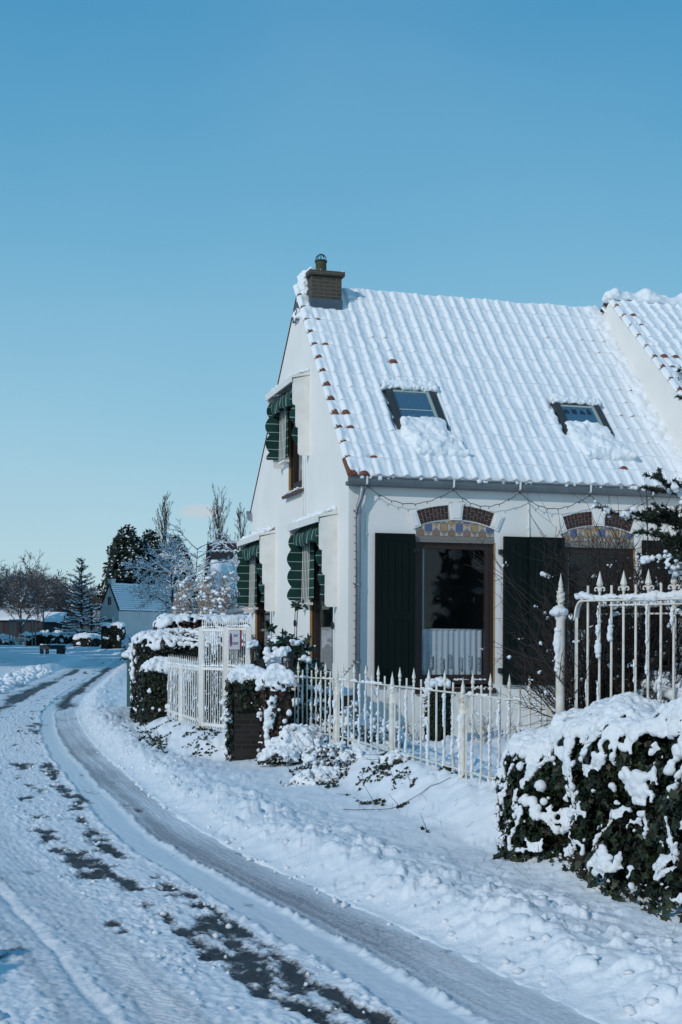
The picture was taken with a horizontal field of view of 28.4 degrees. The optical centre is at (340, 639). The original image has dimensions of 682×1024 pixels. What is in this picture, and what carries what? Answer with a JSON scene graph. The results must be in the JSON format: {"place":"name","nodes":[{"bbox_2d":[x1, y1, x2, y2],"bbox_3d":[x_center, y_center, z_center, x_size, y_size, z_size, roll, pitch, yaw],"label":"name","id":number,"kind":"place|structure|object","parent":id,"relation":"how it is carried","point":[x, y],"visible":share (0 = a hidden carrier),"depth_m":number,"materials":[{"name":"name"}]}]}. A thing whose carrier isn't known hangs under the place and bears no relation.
{"place":"outdoors","nodes":[
{"label":"outdoors","id":0,"kind":"place"},
{"bbox_2d":[171,577,206,614],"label":"pampas grass","id":1,"kind":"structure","parent":0,"point":[186,606],"depth_m":45.87,"materials":[{"name":"white"}]},
{"bbox_2d":[195,568,248,614],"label":"bush","id":2,"kind":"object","parent":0,"point":[225,601],"depth_m":43.69,"materials":[{"name":"white"}]},
{"bbox_2d":[202,535,248,614],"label":"steep roofed house","id":3,"kind":"structure","parent":0,"point":[216,555],"depth_m":94.78,"materials":[{"name":"grey"}]},
{"bbox_2d":[0,645,599,1023],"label":"road","id":4,"kind":"structure","parent":0,"point":[70,953],"depth_m":7.66,"materials":[{"name":"white snow"}]},
{"bbox_2d":[0,642,681,1023],"bbox_3d":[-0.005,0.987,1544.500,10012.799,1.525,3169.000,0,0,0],"label":"ground","id":5,"kind":"structure","parent":0,"point":[484,908],"depth_m":9.55,"materials":[{"name":"white snow"}]},
{"bbox_2d":[0,634,15,644],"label":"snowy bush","id":6,"kind":"object","parent":5,"relation":"on","point":[4,639],"visible":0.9,"depth_m":135.54,"materials":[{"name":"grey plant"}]},
{"bbox_2d":[0,560,27,602],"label":"bare tree","id":7,"kind":"object","parent":5,"relation":"on","point":[10,577],"visible":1,"depth_m":130.45,"materials":[{"name":"brown plant"}]},
{"bbox_2d":[10,637,25,645],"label":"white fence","id":8,"kind":"object","parent":5,"relation":"on","point":[17,638],"visible":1,"depth_m":135.97,"materials":[{"name":"white wood"}]},
{"bbox_2d":[0,582,45,643],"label":"bare tree","id":9,"kind":"object","parent":5,"relation":"on","point":[20,623],"visible":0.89,"depth_m":137.89,"materials":[{"name":"brown plant"}]},
{"bbox_2d":[9,619,36,645],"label":"garden pergola","id":10,"kind":"object","parent":5,"relation":"on","point":[13,620],"visible":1,"depth_m":133.97,"materials":[{"name":"grey wood"}]},
{"bbox_2d":[20,631,31,645],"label":"garden parasol","id":11,"kind":"object","parent":5,"relation":"on","point":[26,633],"visible":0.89,"depth_m":136.73,"materials":[{"name":"grey fabric"}]},
{"bbox_2d":[0,608,52,642],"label":"shed","id":12,"kind":"structure","parent":5,"relation":"on","point":[5,617],"depth_m":165.15,"materials":[{"name":"grey wood"}]},
{"bbox_2d":[0,622,2,634],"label":"window","id":13,"kind":"structure","parent":12,"relation":"in","point":[1,623],"depth_m":165.12,"materials":[{"name":"grey"}]},
{"bbox_2d":[10,622,16,636],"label":"window","id":14,"kind":"structure","parent":12,"relation":"in","point":[15,623],"depth_m":165.12,"materials":[{"name":"grey glass"}]},
{"bbox_2d":[24,622,30,636],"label":"window","id":15,"kind":"structure","parent":12,"relation":"in","point":[27,627],"depth_m":165.12,"materials":[{"name":"grey glass"}]},
{"bbox_2d":[38,622,42,631],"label":"window","id":16,"kind":"structure","parent":12,"relation":"in","point":[40,624],"depth_m":165.12,"materials":[{"name":"grey"}]},
{"bbox_2d":[14,552,50,579],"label":"bare tree","id":17,"kind":"object","parent":5,"relation":"on","point":[37,566],"visible":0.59,"depth_m":205.50,"materials":[{"name":"plant"}]},
{"bbox_2d":[26,582,57,629],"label":"bare tree","id":18,"kind":"object","parent":5,"relation":"on","point":[49,592],"visible":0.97,"depth_m":145.80,"materials":[{"name":"brown plant"}]},
{"bbox_2d":[24,632,59,645],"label":"clipped hedge","id":19,"kind":"object","parent":5,"relation":"on","point":[48,638],"visible":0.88,"depth_m":138.07,"materials":[{"name":"green plant"}]},
{"bbox_2d":[0,562,103,631],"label":"woodland","id":20,"kind":"object","parent":5,"relation":"on","point":[60,596],"visible":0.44,"depth_m":169.22,"materials":[{"name":"plant"}]},
{"bbox_2d":[39,644,65,653],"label":"wooden barrier","id":21,"kind":"object","parent":5,"relation":"on","point":[60,648],"visible":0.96,"depth_m":96.78,"materials":[{"name":"brown wood"}]},
{"bbox_2d":[41,612,68,632],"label":"shed","id":22,"kind":"structure","parent":5,"relation":"on","point":[50,622],"depth_m":155.15,"materials":[{"name":"grey"}]},
{"bbox_2d":[48,624,54,632],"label":"window","id":23,"kind":"structure","parent":22,"relation":"in","point":[51,629],"depth_m":155.11,"materials":[{"name":"grey"}]},
{"bbox_2d":[58,631,78,643],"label":"clipped hedge","id":24,"kind":"object","parent":5,"relation":"on","point":[65,639],"visible":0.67,"depth_m":138.63,"materials":[{"name":"green plant"}]},
{"bbox_2d":[54,558,107,643],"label":"spruce tree","id":25,"kind":"object","parent":5,"relation":"on","point":[79,618],"visible":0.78,"depth_m":139.78,"materials":[{"name":"green plant"}]},
{"bbox_2d":[73,632,100,646],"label":"clipped hedge","id":26,"kind":"object","parent":5,"relation":"on","point":[84,639],"visible":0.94,"depth_m":128.15,"materials":[{"name":"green plant"}]},
{"bbox_2d":[82,610,99,629],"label":"shed","id":27,"kind":"structure","parent":5,"relation":"on","point":[94,627],"depth_m":165.15,"materials":[{"name":"grey"}]},
{"bbox_2d":[90,607,92,630],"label":"wooden post","id":28,"kind":"object","parent":5,"relation":"on","point":[91,627],"visible":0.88,"depth_m":139.89,"materials":[{"name":"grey wood"}]},
{"bbox_2d":[100,622,126,648],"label":"clipped hedge","id":29,"kind":"object","parent":5,"relation":"on","point":[113,634],"visible":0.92,"depth_m":120.10,"materials":[{"name":"green plant"}]},
{"bbox_2d":[95,523,154,629],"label":"cypress tree","id":30,"kind":"object","parent":5,"relation":"on","point":[128,544],"visible":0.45,"depth_m":163.34,"materials":[{"name":"green plant"}]},
{"bbox_2d":[121,642,131,662],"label":"snowy bush","id":31,"kind":"object","parent":5,"relation":"on","point":[128,650],"visible":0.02,"depth_m":65.52,"materials":[{"name":"white snow"}]},
{"bbox_2d":[121,634,132,650],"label":"snowy bush","id":32,"kind":"object","parent":5,"relation":"on","point":[126,641],"visible":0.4,"depth_m":109.55,"materials":[{"name":"white snow"}]},
{"bbox_2d":[125,652,136,706],"bbox_3d":[-4.642,1.004,30.199,0.390,1.446,0.464,0,0,-6],"label":"post","id":33,"kind":"object","parent":5,"relation":"on","point":[127,654],"visible":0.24,"depth_m":30.00,"materials":[{"name":"teal metal"}]},
{"bbox_2d":[99,579,181,636],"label":"white house","id":34,"kind":"structure","parent":5,"relation":"on","point":[118,604],"depth_m":141.66,"materials":[{"name":"grey paint"}]},
{"bbox_2d":[106,597,111,605],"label":"window","id":35,"kind":"structure","parent":34,"relation":"in","point":[109,598],"depth_m":141.16,"materials":[{"name":"grey glass"}]},
{"bbox_2d":[128,529,162,583],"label":"cypress tree","id":36,"kind":"object","parent":5,"relation":"on","point":[148,535],"visible":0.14,"depth_m":167.01,"materials":[{"name":"green plant"}]},
{"bbox_2d":[149,492,177,583],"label":"poplar tree","id":37,"kind":"object","parent":5,"relation":"on","point":[162,538],"visible":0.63,"depth_m":149.81,"materials":[{"name":"brown plant"}]},
{"bbox_2d":[138,656,193,725],"bbox_3d":[-2.880,1.025,22.306,0.934,1.521,0.692,0,0,-15],"label":"hedge","id":38,"kind":"object","parent":5,"relation":"on","point":[153,673],"depth_m":22.04,"materials":[{"name":"green plant"}]},
{"bbox_2d":[159,638,165,652],"bbox_3d":[-2.955,0.079,22.350,0.115,0.275,0.115,0,0,-23],"label":"garden lantern","id":39,"kind":"object","parent":38,"relation":"on","point":[162,642],"visible":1,"depth_m":22.33,"materials":[{"name":"black metal"}]},
{"bbox_2d":[119,541,221,619],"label":"bare tree","id":40,"kind":"object","parent":5,"relation":"on","point":[173,556],"visible":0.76,"depth_m":73.72,"materials":[{"name":"grey plant"}]},
{"bbox_2d":[153,536,201,613],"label":"cypress tree","id":41,"kind":"object","parent":5,"relation":"on","point":[184,553],"visible":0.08,"depth_m":159.10,"materials":[{"name":"grey plant"}]},
{"bbox_2d":[124,518,238,610],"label":"bare tree","id":42,"kind":"object","parent":5,"relation":"on","point":[175,542],"visible":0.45,"depth_m":88.35,"materials":[{"name":"grey plant"}]},
{"bbox_2d":[166,654,197,725],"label":"drive gate","id":43,"kind":"structure","parent":5,"relation":"on","point":[179,673],"depth_m":20.46,"materials":[{"name":"white metal"}]},
{"bbox_2d":[128,627,257,722],"bbox_3d":[-2.948,0.633,26.612,2.455,1.764,6.128,0,0,-8],"label":"privet hedge","id":44,"kind":"object","parent":5,"relation":"on","point":[181,642],"visible":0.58,"depth_m":23.80,"materials":[{"name":"green plant"}]},
{"bbox_2d":[152,613,250,629],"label":"beech hedge","id":45,"kind":"object","parent":5,"relation":"on","point":[182,620],"visible":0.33,"depth_m":28.08,"materials":[{"name":"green plant"}]},
{"bbox_2d":[201,483,231,575],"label":"poplar tree","id":46,"kind":"object","parent":5,"relation":"on","point":[219,523],"visible":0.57,"depth_m":165.30,"materials":[{"name":"grey plant"}]},
{"bbox_2d":[197,512,250,612],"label":"bare tree","id":47,"kind":"object","parent":5,"relation":"on","point":[235,556],"visible":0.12,"depth_m":61.09,"materials":[{"name":"grey plant"}]},
{"bbox_2d":[198,615,250,731],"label":"tall gate","id":48,"kind":"structure","parent":5,"relation":"on","point":[225,664],"depth_m":18.66,"materials":[{"name":"white metal"}]},
{"bbox_2d":[229,630,241,649],"bbox_3d":[-1.433,0.000,18.231,0.173,0.270,0.038,0,0,-16],"label":"gate sign","id":49,"kind":"object","parent":48,"relation":"attached to","point":[235,636],"visible":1,"depth_m":18.21,"materials":[{"name":"white plastic"}]},
{"bbox_2d":[205,637,259,723],"bbox_3d":[-1.593,0.771,20.601,1.210,1.650,0.990,0,0,0],"label":"dark shrub","id":50,"kind":"object","parent":5,"relation":"on","point":[220,683],"visible":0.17,"depth_m":20.53,"materials":[{"name":"green plant"}]},
{"bbox_2d":[233,503,247,540],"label":"poplar tree","id":51,"kind":"object","parent":5,"relation":"on","point":[239,515],"visible":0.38,"depth_m":164.48,"materials":[{"name":"grey plant"}]},
{"bbox_2d":[220,663,265,761],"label":"brick pier","id":52,"kind":"structure","parent":5,"relation":"on","point":[241,707],"depth_m":16.52,"materials":[{"name":"brown brick"}]},
{"bbox_2d":[246,635,261,665],"bbox_3d":[-1.101,0.147,16.992,0.219,0.440,0.186,0,0,-23],"label":"garden lantern","id":53,"kind":"object","parent":52,"relation":"on","point":[252,645],"visible":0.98,"depth_m":16.95,"materials":[{"name":"black metal"}]},
{"bbox_2d":[255,663,294,764],"bbox_3d":[-0.806,1.072,16.370,0.468,1.587,0.570,0,0,-11],"label":"ivy","id":54,"kind":"object","parent":5,"relation":"on","point":[275,682],"depth_m":16.21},
{"bbox_2d":[277,640,295,671],"bbox_3d":[-0.664,0.248,16.342,0.249,0.506,0.214,0,0,-23],"label":"garden lantern","id":55,"kind":"object","parent":54,"relation":"on","point":[286,652],"visible":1,"depth_m":16.28,"materials":[{"name":"black metal"}]},
{"bbox_2d":[255,745,299,765],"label":"bank shrub","id":56,"kind":"object","parent":5,"relation":"on","point":[275,754],"visible":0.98,"depth_m":15.82,"materials":[{"name":"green plant"}]},
{"bbox_2d":[259,600,332,726],"bbox_3d":[-0.675,0.426,18.119,1.140,1.960,0.978,0,0,0],"label":"laurel bush","id":57,"kind":"object","parent":5,"relation":"on","point":[300,647],"visible":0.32,"depth_m":17.92,"materials":[{"name":"green plant"}]},
{"bbox_2d":[269,723,327,764],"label":"garden shrub","id":58,"kind":"object","parent":5,"relation":"on","point":[285,738],"visible":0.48,"depth_m":16.05,"materials":[{"name":"green plant"}]},
{"bbox_2d":[270,694,328,755],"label":"dead stalks","id":59,"kind":"object","parent":5,"relation":"on","point":[316,720],"visible":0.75,"depth_m":14.94,"materials":[{"name":"brown"}]},
{"bbox_2d":[280,766,344,786],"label":"bank shrub","id":60,"kind":"object","parent":5,"relation":"on","point":[306,777],"visible":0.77,"depth_m":14.01,"materials":[{"name":"white plant"}]},
{"bbox_2d":[299,738,369,773],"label":"bank shrub","id":61,"kind":"object","parent":5,"relation":"on","point":[339,752],"visible":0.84,"depth_m":14.27,"materials":[{"name":"green plant"}]},
{"bbox_2d":[319,685,352,718],"bbox_3d":[-0.098,1.081,18.600,0.570,0.938,0.561,0,0,0],"label":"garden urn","id":62,"kind":"object","parent":5,"relation":"on","point":[346,696],"visible":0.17,"depth_m":18.42,"materials":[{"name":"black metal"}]},
{"bbox_2d":[0,664,673,1023],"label":"snow clods","id":63,"kind":"object","parent":5,"relation":"on","point":[16,678],"visible":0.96,"depth_m":8.73,"materials":[{"name":"white snow"}]},
{"bbox_2d":[122,708,583,871],"bbox_3d":[-0.708,1.233,15.292,1.585,0.599,14.501,0,0,-24],"label":"ground ivy","id":64,"kind":"object","parent":5,"relation":"on","point":[160,741],"visible":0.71,"depth_m":13.62,"materials":[{"name":"green plant"}]},
{"bbox_2d":[321,700,400,752],"bbox_3d":[0.166,1.136,16.626,1.170,0.792,0.884,0,0,0],"label":"garden shrub","id":65,"kind":"object","parent":5,"relation":"on","point":[362,732],"visible":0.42,"depth_m":16.46,"materials":[{"name":"green plant"}]},
{"bbox_2d":[344,714,410,748],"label":"garden shrub","id":66,"kind":"object","parent":5,"relation":"on","point":[402,737],"visible":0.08,"depth_m":17.12,"materials":[{"name":"green plant"}]},
{"bbox_2d":[343,777,450,809],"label":"fallen twig","id":67,"kind":"object","parent":5,"relation":"on","point":[394,807],"visible":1,"depth_m":11.89,"materials":[{"name":"brown wood"}]},
{"bbox_2d":[378,749,418,769],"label":"bank shrub","id":68,"kind":"object","parent":5,"relation":"on","point":[390,758],"visible":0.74,"depth_m":13.19,"materials":[{"name":"grey plant"}]},
{"bbox_2d":[396,715,429,743],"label":"brown shrub","id":69,"kind":"object","parent":5,"relation":"on","point":[411,737],"visible":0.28,"depth_m":18.30,"materials":[{"name":"brown plant"}]},
{"bbox_2d":[291,662,551,784],"bbox_3d":[0.585,0.910,13.535,0.262,1.285,7.431,0,0,-17],"label":"iron railing","id":70,"kind":"object","parent":5,"relation":"on","point":[463,696],"visible":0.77,"depth_m":13.11,"materials":[{"name":"white metal"}]},
{"bbox_2d":[422,676,451,740],"bbox_3d":[1.323,1.054,18.747,0.442,1.090,0.396,0,0,-11],"label":"clipped conifer","id":71,"kind":"object","parent":5,"relation":"on","point":[439,711],"visible":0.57,"depth_m":18.62,"materials":[{"name":"green plant"}]},
{"bbox_2d":[225,254,681,736],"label":"white cottage","id":72,"kind":"structure","parent":5,"relation":"on","point":[403,397],"depth_m":20.84,"materials":[{"name":"paint"}]},
{"bbox_2d":[255,560,269,665],"bbox_3d":[-1.350,-0.442,25.003,0.186,2.263,1.273,0,0,-18],"label":"window","id":73,"kind":"structure","parent":72,"relation":"in","point":[258,613],"depth_m":25.48,"materials":[{"name":"brown"}]},
{"bbox_2d":[282,406,303,499],"bbox_3d":[-0.726,-3.252,22.598,0.287,1.697,1.180,0,0,-16],"label":"window","id":74,"kind":"structure","parent":72,"relation":"in","point":[295,486],"depth_m":22.95,"materials":[{"name":"brown wood"}]},
{"bbox_2d":[310,542,331,683],"bbox_3d":[-0.211,-0.437,20.991,0.180,2.263,1.373,0,0,-17],"label":"window","id":75,"kind":"structure","parent":72,"relation":"in","point":[326,632],"depth_m":21.51,"materials":[{"name":"brown"}]},
{"bbox_2d":[407,502,503,693],"bbox_3d":[1.665,-0.620,20.023,1.520,2.826,0.290,0,0,-16],"label":"window","id":76,"kind":"structure","parent":72,"relation":"in","point":[456,652],"depth_m":20.04,"materials":[{"name":"brown"}]},
{"bbox_2d":[331,486,679,684],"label":"fairy lights","id":77,"kind":"object","parent":72,"relation":"attached to","point":[470,504],"visible":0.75,"depth_m":19.76,"materials":[{"name":"black plastic"}]},
{"bbox_2d":[554,508,642,690],"bbox_3d":[3.901,-0.598,20.661,1.494,2.806,0.293,0,0,-16],"label":"window","id":78,"kind":"structure","parent":72,"relation":"in","point":[579,519],"depth_m":20.56,"materials":[{"name":"brown"}]},
{"bbox_2d":[467,706,516,742],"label":"brown shrub","id":79,"kind":"object","parent":5,"relation":"on","point":[492,726],"visible":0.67,"depth_m":18.85,"materials":[{"name":"brown plant"}]},
{"bbox_2d":[307,772,676,932],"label":"grass stalks","id":80,"kind":"object","parent":5,"relation":"on","point":[485,856],"depth_m":9.09,"materials":[{"name":"brown"}]},
{"bbox_2d":[504,721,523,738],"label":"brown shrub","id":81,"kind":"object","parent":5,"relation":"on","point":[521,728],"visible":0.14,"depth_m":18.52,"materials":[{"name":"brown plant"}]},
{"bbox_2d":[480,591,632,717],"bbox_3d":[1.610,0.183,9.983,0.942,1.161,1.090,0,0,27],"label":"bare shrub","id":82,"kind":"object","parent":5,"relation":"on","point":[549,696],"visible":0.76,"depth_m":9.98,"materials":[{"name":"brown plant"}]},
{"bbox_2d":[440,478,681,727],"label":"bare shrub","id":83,"kind":"object","parent":5,"relation":"on","point":[654,632],"visible":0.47,"depth_m":10.34,"materials":[{"name":"brown plant"}]},
{"bbox_2d":[490,692,681,922],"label":"ivy hedge","id":84,"kind":"object","parent":5,"relation":"on","point":[596,785],"visible":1,"depth_m":8.20,"materials":[{"name":"green plant"}]},
{"bbox_2d":[549,569,681,712],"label":"tall iron fence","id":85,"kind":"object","parent":5,"relation":"on","point":[559,612],"visible":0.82,"depth_m":9.52,"materials":[{"name":"white metal"}]},
{"bbox_2d":[590,365,681,618],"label":"yew tree","id":86,"kind":"object","parent":5,"relation":"on","point":[672,561],"visible":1,"depth_m":8.71,"materials":[{"name":"green plant"}]},
{"bbox_2d":[600,288,681,455],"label":"neighbour house","id":87,"kind":"structure","parent":5,"relation":"on","point":[645,324],"depth_m":22.75,"materials":[{"name":"white paint"}]},
{"bbox_2d":[632,637,681,702],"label":"snowy shrub","id":88,"kind":"object","parent":5,"relation":"on","point":[667,691],"visible":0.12,"depth_m":9.99,"materials":[{"name":"white plant"}]},
{"bbox_2d":[0,0,681,613],"label":"sky","id":89,"kind":"structure","parent":0,"point":[171,171],"materials":[{"name":"blue"}]}
]}

